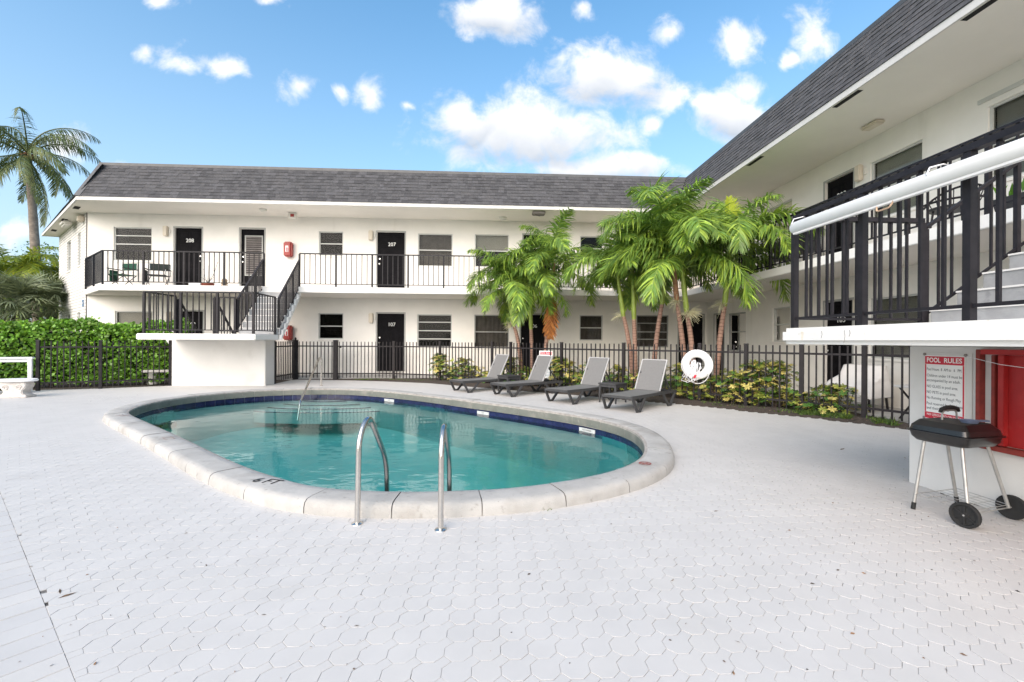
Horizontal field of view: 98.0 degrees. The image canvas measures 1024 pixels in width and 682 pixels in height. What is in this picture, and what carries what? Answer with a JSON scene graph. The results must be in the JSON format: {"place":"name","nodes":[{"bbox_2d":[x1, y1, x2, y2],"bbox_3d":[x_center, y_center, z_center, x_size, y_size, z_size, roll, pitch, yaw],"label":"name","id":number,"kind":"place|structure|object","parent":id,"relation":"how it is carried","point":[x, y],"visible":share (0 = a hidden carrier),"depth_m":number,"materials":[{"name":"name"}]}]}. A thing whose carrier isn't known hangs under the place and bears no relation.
{"place":"outdoors","nodes":[
{"label":"outdoors","id":0,"kind":"place"},
{"bbox_2d":[0,381,725,681],"bbox_3d":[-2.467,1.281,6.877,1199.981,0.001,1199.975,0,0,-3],"label":"ground","id":1,"kind":"structure","parent":0,"point":[575,381],"depth_m":12.64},
{"bbox_2d":[0,241,57,321],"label":"broadleaf tree","id":2,"kind":"object","parent":1,"relation":"on","point":[14,317],"visible":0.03,"depth_m":22.83,"materials":[{"name":"green plant"}]},
{"bbox_2d":[0,244,58,321],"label":"feather palm","id":3,"kind":"object","parent":1,"relation":"on","point":[28,257],"visible":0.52,"depth_m":18.59,"materials":[{"name":"green plant"}]},
{"bbox_2d":[0,255,58,331],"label":"feather palm","id":4,"kind":"object","parent":1,"relation":"on","point":[41,267],"visible":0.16,"depth_m":18.71,"materials":[{"name":"green plant"}]},
{"bbox_2d":[0,271,68,321],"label":"fan palm","id":5,"kind":"object","parent":1,"relation":"on","point":[50,292],"visible":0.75,"depth_m":15.95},
{"bbox_2d":[0,263,68,322],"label":"fan palm","id":6,"kind":"object","parent":1,"relation":"on","point":[16,297],"visible":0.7,"depth_m":15.59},
{"bbox_2d":[2,271,68,331],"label":"fan palm","id":7,"kind":"object","parent":1,"relation":"on","point":[51,278],"visible":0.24,"depth_m":16.81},
{"bbox_2d":[0,493,74,681],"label":"paver strip","id":8,"kind":"object","parent":1,"relation":"on","point":[26,624],"visible":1,"depth_m":1.93,"materials":[{"name":"paint"}]},
{"bbox_2d":[0,107,100,322],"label":"coconut palm","id":9,"kind":"object","parent":1,"relation":"on","point":[29,178],"visible":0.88,"depth_m":20.22,"materials":[{"name":"green plant"}]},
{"bbox_2d":[33,380,289,389],"bbox_3d":[-10.727,1.211,12.307,7.900,0.001,3.120,0,0,-3],"label":"hedge bed","id":10,"kind":"object","parent":1,"relation":"on","point":[79,386],"visible":0.33,"depth_m":12.05,"materials":[{"name":"soil"}]},
{"bbox_2d":[0,315,193,386],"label":"hedge","id":11,"kind":"object","parent":10,"relation":"on","point":[18,338],"visible":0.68,"depth_m":11.66,"materials":[{"name":"green plant"}]},
{"bbox_2d":[141,369,168,384],"bbox_3d":[-9.662,0.997,12.454,1.040,0.400,0.360,0,0,-23],"label":"stone bench","id":12,"kind":"object","parent":10,"relation":"on","point":[151,374],"visible":0.3,"depth_m":12.23,"materials":[{"name":"concrete"}]},
{"bbox_2d":[41,162,706,374],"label":"apartment building","id":13,"kind":"structure","parent":1,"relation":"on","point":[383,256],"depth_m":14.53,"materials":[{"name":"paint"}]},
{"bbox_2d":[66,241,70,273],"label":"window","id":14,"kind":"structure","parent":13,"relation":"in","point":[69,243],"depth_m":16.61,"materials":[{"name":"white glass"}]},
{"bbox_2d":[108,263,137,284],"bbox_3d":[-12.028,-2.028,13.731,0.605,0.807,0.492,0,0,7],"label":"camp chair","id":15,"kind":"object","parent":13,"relation":"on","point":[125,269],"visible":0.66,"depth_m":13.79,"materials":[{"name":"fabric"}]},
{"bbox_2d":[114,227,152,262],"bbox_3d":[-12.260,-3.110,14.655,1.240,1.135,0.625,0,0,-3],"label":"window","id":16,"kind":"structure","parent":13,"relation":"in","point":[125,238],"depth_m":14.80,"materials":[{"name":"grey glass"}]},
{"bbox_2d":[116,311,152,324],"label":"window","id":17,"kind":"structure","parent":13,"relation":"in","point":[121,316],"depth_m":14.48,"materials":[{"name":"grey glass"}]},
{"bbox_2d":[145,263,170,284],"bbox_3d":[-10.992,-2.022,13.780,0.605,0.807,0.493,0,0,-21],"label":"camp chair","id":18,"kind":"object","parent":13,"relation":"on","point":[156,269],"visible":0.67,"depth_m":13.92,"materials":[{"name":"fabric"}]},
{"bbox_2d":[173,226,202,284],"bbox_3d":[-10.527,-2.670,14.495,0.940,2.105,0.130,0,0,-3],"label":"door","id":19,"kind":"structure","parent":13,"relation":"in","point":[188,238],"depth_m":14.52,"materials":[{"name":"paint"}]},
{"bbox_2d":[183,310,203,333],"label":"door","id":20,"kind":"structure","parent":13,"relation":"in","point":[201,330],"depth_m":14.53,"materials":[{"name":"paint"}]},
{"bbox_2d":[239,227,265,285],"bbox_3d":[-8.505,-2.659,14.602,0.850,2.105,0.130,0,0,-3],"label":"door","id":21,"kind":"structure","parent":13,"relation":"in","point":[253,240],"depth_m":14.62,"materials":[{"name":"paint"}]},
{"bbox_2d":[283,325,292,339],"bbox_3d":[-7.288,-0.270,14.513,0.297,0.480,0.237,0,0,-3],"label":"extinguisher box","id":22,"kind":"object","parent":13,"relation":"attached to","point":[288,334],"visible":0.84,"depth_m":14.44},
{"bbox_2d":[284,242,292,256],"bbox_3d":[-7.273,-2.990,14.513,0.297,0.480,0.237,0,0,-3],"label":"extinguisher box","id":23,"kind":"object","parent":13,"relation":"attached to","point":[288,249],"visible":1,"depth_m":14.43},
{"bbox_2d":[317,313,343,340],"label":"window","id":24,"kind":"structure","parent":13,"relation":"in","point":[330,324],"depth_m":15.28,"materials":[{"name":"black glass"}]},
{"bbox_2d":[318,231,343,256],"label":"window","id":25,"kind":"structure","parent":13,"relation":"in","point":[329,242],"depth_m":15.19,"materials":[{"name":"grey glass"}]},
{"bbox_2d":[376,230,405,287],"bbox_3d":[-4.031,-2.625,14.841,0.990,2.085,0.130,0,0,-3],"label":"door","id":26,"kind":"structure","parent":13,"relation":"in","point":[388,243],"depth_m":14.87,"materials":[{"name":"paint"}]},
{"bbox_2d":[376,312,405,371],"bbox_3d":[-4.041,0.043,14.841,0.980,2.000,0.130,0,0,-3],"label":"door","id":27,"kind":"structure","parent":13,"relation":"in","point":[392,325],"depth_m":14.86,"materials":[{"name":"paint"}]},
{"bbox_2d":[417,314,451,348],"bbox_3d":[-2.604,-0.322,15.170,1.210,1.145,0.625,0,0,-3],"label":"window","id":28,"kind":"structure","parent":13,"relation":"in","point":[431,328],"depth_m":15.46,"materials":[{"name":"grey glass"}]},
{"bbox_2d":[417,233,452,267],"bbox_3d":[-2.568,-3.022,14.957,1.210,1.145,0.197,0,0,-3],"label":"window","id":29,"kind":"structure","parent":13,"relation":"in","point":[428,244],"depth_m":15.04,"materials":[{"name":"grey glass"}]},
{"bbox_2d":[473,315,508,348],"bbox_3d":[-0.686,-0.306,15.058,1.230,1.155,0.197,0,0,-3],"label":"window","id":30,"kind":"structure","parent":13,"relation":"in","point":[487,328],"depth_m":15.14,"materials":[{"name":"grey glass"}]},
{"bbox_2d":[474,234,508,268],"bbox_3d":[-0.692,-3.018,15.271,1.210,1.158,0.625,0,0,-3],"label":"window","id":31,"kind":"structure","parent":13,"relation":"in","point":[497,243],"depth_m":15.11,"materials":[{"name":"grey glass"}]},
{"bbox_2d":[520,313,544,367],"bbox_3d":[0.708,0.069,15.094,0.910,2.000,0.130,0,0,-3],"label":"door","id":32,"kind":"structure","parent":13,"relation":"in","point":[538,334],"depth_m":15.12,"materials":[{"name":"paint"}]},
{"bbox_2d":[522,233,549,273],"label":"door","id":33,"kind":"structure","parent":13,"relation":"in","point":[524,235],"depth_m":15.11,"materials":[{"name":"paint"}]},
{"bbox_2d":[580,236,602,259],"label":"window","id":34,"kind":"structure","parent":13,"relation":"in","point":[590,241],"depth_m":15.75,"materials":[{"name":"black glass"}]},
{"bbox_2d":[579,315,603,341],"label":"window","id":35,"kind":"structure","parent":13,"relation":"in","point":[591,326],"depth_m":15.32,"materials":[{"name":"grey glass"}]},
{"bbox_2d":[637,315,669,348],"bbox_3d":[4.810,-0.311,15.565,1.180,1.145,0.625,0,0,-3],"label":"window","id":36,"kind":"structure","parent":13,"relation":"in","point":[646,324],"depth_m":15.43,"materials":[{"name":"grey glass"}]},
{"bbox_2d":[677,314,704,371],"bbox_3d":[6.175,0.119,15.385,0.960,2.120,0.130,0,0,-3],"label":"door","id":37,"kind":"structure","parent":13,"relation":"in","point":[698,328],"depth_m":15.41,"materials":[{"name":"paint"}]},
{"bbox_2d":[277,374,709,380],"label":"walkway","id":38,"kind":"structure","parent":1,"relation":"on","point":[359,376],"depth_m":14.24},
{"bbox_2d":[0,395,1023,681],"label":"pool deck","id":39,"kind":"structure","parent":1,"relation":"on","point":[688,557],"depth_m":2.40,"materials":[{"name":"paint"}]},
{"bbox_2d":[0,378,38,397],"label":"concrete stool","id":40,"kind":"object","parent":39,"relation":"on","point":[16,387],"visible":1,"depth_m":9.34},
{"bbox_2d":[0,380,607,399],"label":"painted deck","id":41,"kind":"structure","parent":39,"relation":"on","point":[173,391],"depth_m":11.01,"materials":[{"name":"concrete"}]},
{"bbox_2d":[0,357,34,391],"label":"garden bench","id":42,"kind":"object","parent":41,"relation":"on","point":[29,360],"visible":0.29,"depth_m":10.35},
{"bbox_2d":[35,340,171,390],"bbox_3d":[-10.219,0.610,11.244,2.595,1.268,0.198,0,0,-33],"label":"hedge fence","id":43,"kind":"object","parent":41,"relation":"on","point":[100,381],"visible":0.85,"depth_m":11.09,"materials":[{"name":"metal"}]},
{"bbox_2d":[136,259,301,385],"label":"staircase","id":44,"kind":"structure","parent":41,"relation":"on","point":[244,356],"depth_m":12.00,"materials":[{"name":"paint"}]},
{"bbox_2d":[449,354,517,392],"bbox_3d":[-0.681,0.803,11.344,1.742,0.913,0.688,0,0,-38],"label":"sun lounger","id":45,"kind":"object","parent":41,"relation":"on","point":[498,365],"visible":0.73,"depth_m":11.40,"materials":[{"name":"plastic"}]},
{"bbox_2d":[497,374,520,392],"bbox_3d":[-0.073,1.047,11.032,0.430,0.405,0.430,0,0,-39],"label":"side table","id":46,"kind":"object","parent":41,"relation":"on","point":[508,377],"visible":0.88,"depth_m":10.93,"materials":[{"name":"plastic"}]},
{"bbox_2d":[490,355,562,396],"bbox_3d":[0.372,0.809,10.589,1.742,0.913,0.688,0,0,-37],"label":"sun lounger","id":47,"kind":"object","parent":41,"relation":"on","point":[540,368],"visible":0.97,"depth_m":10.68,"materials":[{"name":"plastic"}]},
{"bbox_2d":[274,337,910,423],"bbox_3d":[-0.111,0.605,11.064,14.914,1.371,2.882,0,0,25],"label":"pool fence","id":48,"kind":"object","parent":41,"relation":"on","point":[296,373],"visible":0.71,"depth_m":9.72,"materials":[{"name":"metal"}]},
{"bbox_2d":[539,351,552,377],"bbox_3d":[0.879,0.610,11.580,0.380,0.710,0.009,0,0,30],"label":"fence sign","id":49,"kind":"object","parent":48,"relation":"attached to","point":[547,353],"visible":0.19,"depth_m":11.55,"materials":[{"name":"white"}]},
{"bbox_2d":[681,347,712,383],"bbox_3d":[3.788,0.498,9.117,0.629,0.758,0.248,0,0,38],"label":"life ring","id":50,"kind":"object","parent":48,"relation":"hanging from","point":[690,372],"visible":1,"depth_m":9.06,"materials":[{"name":"plastic"}]},
{"bbox_2d":[296,357,322,420],"bbox_3d":[-4.914,1.086,10.908,0.098,1.300,2.673,0,0,-13],"label":"step handrail","id":51,"kind":"object","parent":39,"relation":"on","point":[305,389],"visible":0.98,"depth_m":10.85,"materials":[{"name":"metal"}]},
{"bbox_2d":[351,416,388,525],"bbox_3d":[-1.022,1.243,3.305,0.085,1.406,0.634,0,0,7],"label":"grab rail","id":52,"kind":"object","parent":39,"relation":"attached to","point":[365,421],"visible":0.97,"depth_m":3.05,"materials":[{"name":"metal"}]},
{"bbox_2d":[103,387,673,518],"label":"swimming pool","id":53,"kind":"structure","parent":39,"relation":"in","point":[509,458],"depth_m":7.96,"materials":[{"name":"liquid"}]},
{"bbox_2d":[140,398,640,474],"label":"water","id":54,"kind":"structure","parent":53,"relation":"in","point":[615,454],"depth_m":8.64,"materials":[{"name":"liquid"}]},
{"bbox_2d":[434,423,451,531],"bbox_3d":[-0.488,1.263,3.240,0.086,1.371,0.676,0,0,-3],"label":"grab rail","id":55,"kind":"object","parent":39,"relation":"attached to","point":[444,440],"visible":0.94,"depth_m":2.95,"materials":[{"name":"metal"}]},
{"bbox_2d":[19,413,1019,673],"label":"leaf litter","id":56,"kind":"object","parent":39,"relation":"on","point":[559,567],"visible":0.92,"depth_m":2.16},
{"bbox_2d":[544,357,617,404],"bbox_3d":[1.522,0.815,9.495,1.742,0.913,0.688,0,0,-42],"label":"sun lounger","id":57,"kind":"object","parent":39,"relation":"on","point":[594,372],"visible":0.84,"depth_m":9.63,"materials":[{"name":"plastic"}]},
{"bbox_2d":[598,381,626,403],"bbox_3d":[2.070,1.059,9.153,0.430,0.405,0.430,0,0,45],"label":"side table","id":58,"kind":"object","parent":39,"relation":"on","point":[614,385],"visible":0.94,"depth_m":9.08,"materials":[{"name":"plastic"}]},
{"bbox_2d":[601,359,676,412],"bbox_3d":[2.476,0.820,8.552,0.688,0.913,1.742,0,0,45],"label":"sun lounger","id":59,"kind":"object","parent":39,"relation":"on","point":[650,377],"visible":0.97,"depth_m":8.72,"materials":[{"name":"plastic"}]},
{"bbox_2d":[906,405,1023,528],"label":"charcoal grill","id":60,"kind":"object","parent":39,"relation":"on","point":[949,432],"visible":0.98,"depth_m":3.15,"materials":[{"name":"metal"}]},
{"bbox_2d":[297,378,909,429],"bbox_3d":[0.935,1.236,11.541,15.827,0.062,4.117,0,0,32],"label":"planting bed","id":61,"kind":"object","parent":1,"relation":"on","point":[762,408],"visible":0.37,"depth_m":9.09,"materials":[{"name":"soil"}]},
{"bbox_2d":[428,353,451,378],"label":"variegated shrub","id":62,"kind":"object","parent":61,"relation":"on","point":[438,356],"visible":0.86,"depth_m":13.59,"materials":[{"name":"green plant"}]},
{"bbox_2d":[444,357,473,378],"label":"variegated shrub","id":63,"kind":"object","parent":61,"relation":"on","point":[459,368],"visible":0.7,"depth_m":13.32,"materials":[{"name":"green plant"}]},
{"bbox_2d":[489,357,527,378],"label":"variegated shrub","id":64,"kind":"object","parent":61,"relation":"on","point":[512,366],"visible":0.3,"depth_m":12.76,"materials":[{"name":"green plant"}]},
{"bbox_2d":[462,243,561,377],"bbox_3d":[-0.055,-0.788,12.980,3.052,4.085,3.078,0,0,-42],"label":"palm tree","id":65,"kind":"object","parent":61,"relation":"on","point":[513,293],"visible":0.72,"depth_m":12.46,"materials":[{"name":"green plant"}]},
{"bbox_2d":[475,245,573,370],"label":"palm tree","id":66,"kind":"object","parent":61,"relation":"on","point":[545,279],"visible":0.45,"depth_m":12.25,"materials":[{"name":"green plant"}]},
{"bbox_2d":[490,207,599,378],"bbox_3d":[1.159,-1.194,12.904,3.097,4.905,3.634,0,0,24],"label":"palm tree","id":67,"kind":"object","parent":61,"relation":"on","point":[557,243],"visible":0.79,"depth_m":12.58,"materials":[{"name":"green plant"}]},
{"bbox_2d":[548,356,571,384],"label":"variegated shrub","id":68,"kind":"object","parent":61,"relation":"on","point":[556,368],"visible":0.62,"depth_m":11.31,"materials":[{"name":"green plant"}]},
{"bbox_2d":[549,361,585,384],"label":"variegated shrub","id":69,"kind":"object","parent":61,"relation":"on","point":[571,369],"visible":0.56,"depth_m":11.28,"materials":[{"name":"green plant"}]},
{"bbox_2d":[560,229,671,386],"bbox_3d":[2.642,-0.714,11.073,2.381,3.968,3.009,0,0,44],"label":"palm tree","id":70,"kind":"object","parent":61,"relation":"on","point":[621,293],"visible":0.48,"depth_m":11.03,"materials":[{"name":"green plant"}]},
{"bbox_2d":[603,364,631,389],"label":"variegated shrub","id":71,"kind":"object","parent":61,"relation":"on","point":[616,375],"visible":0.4,"depth_m":10.48,"materials":[{"name":"green plant"}]},
{"bbox_2d":[354,378,901,425],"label":"weeds","id":72,"kind":"object","parent":61,"relation":"on","point":[811,412],"visible":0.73,"depth_m":7.42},
{"bbox_2d":[561,209,702,384],"bbox_3d":[2.929,-0.967,11.164,2.873,4.468,3.350,0,0,-32],"label":"palm tree","id":73,"kind":"object","parent":61,"relation":"on","point":[633,311],"visible":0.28,"depth_m":10.92,"materials":[{"name":"green plant"}]},
{"bbox_2d":[597,193,731,358],"bbox_3d":[3.742,-1.085,11.065,3.404,4.716,3.168,0,0,-3],"label":"palm tree","id":74,"kind":"object","parent":61,"relation":"on","point":[706,285],"visible":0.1,"depth_m":10.86,"materials":[{"name":"green plant"}]},
{"bbox_2d":[589,169,753,380],"bbox_3d":[3.539,-1.216,10.251,3.479,4.981,3.629,0,0,-3],"label":"palm tree","id":75,"kind":"object","parent":61,"relation":"on","point":[652,192],"visible":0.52,"depth_m":9.75,"materials":[{"name":"green plant"}]},
{"bbox_2d":[662,363,697,396],"bbox_3d":[3.682,0.857,9.849,1.130,0.791,1.135,0,0,-35],"label":"variegated shrub","id":76,"kind":"object","parent":61,"relation":"on","point":[678,378],"visible":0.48,"depth_m":9.68,"materials":[{"name":"green plant"}]},
{"bbox_2d":[593,206,773,395],"bbox_3d":[3.804,-0.808,9.796,3.956,4.160,3.836,0,0,-3],"label":"palm tree","id":77,"kind":"object","parent":61,"relation":"on","point":[698,227],"visible":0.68,"depth_m":9.30,"materials":[{"name":"green plant"}]},
{"bbox_2d":[673,381,708,398],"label":"variegated shrub","id":78,"kind":"object","parent":61,"relation":"on","point":[685,384],"visible":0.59,"depth_m":9.38,"materials":[{"name":"green plant"}]},
{"bbox_2d":[688,375,736,400],"bbox_3d":[4.170,0.965,9.200,1.001,0.583,1.058,0,0,1],"label":"variegated shrub","id":79,"kind":"object","parent":61,"relation":"on","point":[713,378],"visible":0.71,"depth_m":9.09,"materials":[{"name":"green plant"}]},
{"bbox_2d":[637,192,825,387],"bbox_3d":[4.712,-1.139,10.022,3.937,4.837,3.934,0,0,-3],"label":"palm tree","id":80,"kind":"object","parent":61,"relation":"on","point":[748,227],"visible":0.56,"depth_m":9.43,"materials":[{"name":"green plant"}]},
{"bbox_2d":[712,368,767,403],"bbox_3d":[4.469,0.903,8.876,1.011,0.708,1.016,0,0,2],"label":"variegated shrub","id":81,"kind":"object","parent":61,"relation":"on","point":[730,383],"visible":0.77,"depth_m":8.69,"materials":[{"name":"green plant"}]},
{"bbox_2d":[720,379,771,404],"bbox_3d":[4.655,1.000,8.852,0.940,0.519,0.890,0,0,33],"label":"variegated shrub","id":82,"kind":"object","parent":61,"relation":"on","point":[753,388],"visible":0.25,"depth_m":8.72,"materials":[{"name":"green plant"}]},
{"bbox_2d":[733,359,777,405],"bbox_3d":[4.652,0.802,8.541,0.825,0.910,0.806,0,0,6],"label":"variegated shrub","id":83,"kind":"object","parent":61,"relation":"on","point":[756,392],"visible":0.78,"depth_m":8.45,"materials":[{"name":"green plant"}]},
{"bbox_2d":[755,360,798,406],"bbox_3d":[5.035,0.804,8.362,0.825,0.910,0.806,0,0,43],"label":"variegated shrub","id":84,"kind":"object","parent":61,"relation":"on","point":[768,378],"visible":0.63,"depth_m":8.30,"materials":[{"name":"green plant"}]},
{"bbox_2d":[776,390,820,409],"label":"variegated shrub","id":85,"kind":"object","parent":61,"relation":"on","point":[790,398],"visible":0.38,"depth_m":8.16,"materials":[{"name":"green plant"}]},
{"bbox_2d":[783,392,822,409],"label":"variegated shrub","id":86,"kind":"object","parent":61,"relation":"on","point":[805,395],"visible":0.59,"depth_m":7.90,"materials":[{"name":"green plant"}]},
{"bbox_2d":[801,384,860,413],"bbox_3d":[5.538,1.004,7.742,0.890,0.519,0.940,0,0,34],"label":"variegated shrub","id":87,"kind":"object","parent":61,"relation":"on","point":[812,405],"visible":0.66,"depth_m":7.64,"materials":[{"name":"green plant"}]},
{"bbox_2d":[806,383,871,414],"bbox_3d":[5.600,0.989,7.717,0.999,0.551,0.946,0,0,-34],"label":"variegated shrub","id":88,"kind":"object","parent":61,"relation":"on","point":[835,399],"visible":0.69,"depth_m":7.59,"materials":[{"name":"green plant"}]},
{"bbox_2d":[689,378,907,422],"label":"walkway","id":89,"kind":"structure","parent":1,"relation":"on","point":[896,416],"depth_m":7.79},
{"bbox_2d":[825,364,893,412],"bbox_3d":[6.285,0.831,8.092,0.820,0.812,0.800,0,0,-28],"label":"covered armchair","id":90,"kind":"object","parent":89,"relation":"on","point":[878,378],"visible":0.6,"depth_m":7.90,"materials":[{"name":"white fabric"}]},
{"bbox_2d":[669,0,1023,408],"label":"apartment building","id":91,"kind":"structure","parent":1,"relation":"on","point":[900,86],"depth_m":7.99,"materials":[{"name":"paint"}]},
{"bbox_2d":[713,313,724,375],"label":"door","id":92,"kind":"structure","parent":91,"relation":"in","point":[717,317],"depth_m":14.69,"materials":[{"name":"paint"}]},
{"bbox_2d":[729,312,745,350],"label":"window","id":93,"kind":"structure","parent":91,"relation":"in","point":[737,321],"depth_m":13.61,"materials":[{"name":"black glass"}]},
{"bbox_2d":[767,199,791,239],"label":"window","id":94,"kind":"structure","parent":91,"relation":"in","point":[788,201],"depth_m":11.51,"materials":[{"name":"grey glass"}]},
{"bbox_2d":[771,306,789,342],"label":"window","id":95,"kind":"structure","parent":91,"relation":"in","point":[781,315],"depth_m":11.57,"materials":[{"name":"grey glass"}]},
{"bbox_2d":[779,231,821,265],"bbox_3d":[6.235,-1.970,9.605,0.641,0.882,0.562,0,0,-24],"label":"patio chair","id":96,"kind":"object","parent":91,"relation":"on","point":[801,244],"visible":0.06,"depth_m":9.69,"materials":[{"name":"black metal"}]},
{"bbox_2d":[822,297,853,398],"bbox_3d":[7.082,0.149,9.630,0.130,2.110,0.850,0,0,-3],"label":"door","id":97,"kind":"structure","parent":91,"relation":"in","point":[837,305],"depth_m":9.71,"materials":[{"name":"paint"}]},
{"bbox_2d":[823,168,854,255],"bbox_3d":[7.097,-2.559,9.630,0.130,2.075,0.870,0,0,-3],"label":"door","id":98,"kind":"structure","parent":91,"relation":"in","point":[845,183],"depth_m":9.67,"materials":[{"name":"paint"}]},
{"bbox_2d":[868,294,917,361],"bbox_3d":[7.407,-0.229,8.316,0.625,1.229,1.120,0,0,-3],"label":"window","id":99,"kind":"structure","parent":91,"relation":"in","point":[912,298],"depth_m":8.42,"materials":[{"name":"grey glass"}]},
{"bbox_2d":[869,140,921,223],"bbox_3d":[7.422,-2.928,8.316,0.625,1.208,1.120,0,0,-3],"label":"window","id":100,"kind":"structure","parent":91,"relation":"in","point":[911,154],"depth_m":8.37,"materials":[{"name":"grey glass"}]},
{"bbox_2d":[923,183,983,228],"bbox_3d":[6.425,-1.926,6.489,0.632,0.796,0.711,0,0,-23],"label":"wicker chair","id":101,"kind":"object","parent":91,"relation":"on","point":[932,212],"visible":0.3,"depth_m":6.56,"materials":[{"name":"black wicker"}]},
{"bbox_2d":[990,91,1023,185],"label":"window","id":102,"kind":"structure","parent":91,"relation":"in","point":[1011,109],"depth_m":6.57,"materials":[{"name":"grey glass"}]},
{"bbox_2d":[0,0,899,320],"label":"sky","id":103,"kind":"structure","parent":0,"point":[580,87],"materials":[{"name":"blue"}]},
{"bbox_2d":[893,384,908,418],"bbox_3d":[6.487,0.972,6.905,0.680,0.543,0.600,0,0,-15],"label":"patio table","id":104,"kind":"object","parent":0,"point":[905,393],"visible":0.18,"depth_m":7.08,"materials":[{"name":"white plastic"}]},
{"bbox_2d":[783,122,1023,519],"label":"staircase","id":105,"kind":"structure","parent":0,"point":[989,314],"depth_m":3.49,"materials":[{"name":"paint"}]},
{"bbox_2d":[789,137,1023,234],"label":"roller casing","id":106,"kind":"object","parent":105,"relation":"attached to","point":[1004,155],"visible":1,"depth_m":2.82,"materials":[{"name":"metal"}]},
{"bbox_2d":[923,352,972,418],"bbox_3d":[3.597,0.391,3.687,0.017,0.587,0.391,0,0,-3],"label":"pool rules sign","id":107,"kind":"object","parent":105,"relation":"attached to","point":[948,378],"visible":0.84,"depth_m":3.67,"materials":[{"name":"paint"}]},
{"bbox_2d":[966,349,1023,456],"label":"red cabinet","id":108,"kind":"object","parent":105,"relation":"attached to","point":[1007,393],"visible":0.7,"depth_m":3.24,"materials":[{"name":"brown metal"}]},
{"bbox_2d":[959,419,989,423],"bbox_3d":[3.314,0.575,3.182,0.176,0.022,0.092,0,0,3],"label":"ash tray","id":109,"kind":"object","parent":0,"point":[970,421],"visible":1,"depth_m":3.17,"materials":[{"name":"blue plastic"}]},
{"bbox_2d":[993,178,1023,211],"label":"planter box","id":110,"kind":"object","parent":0,"point":[1009,198],"visible":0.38,"depth_m":5.30,"materials":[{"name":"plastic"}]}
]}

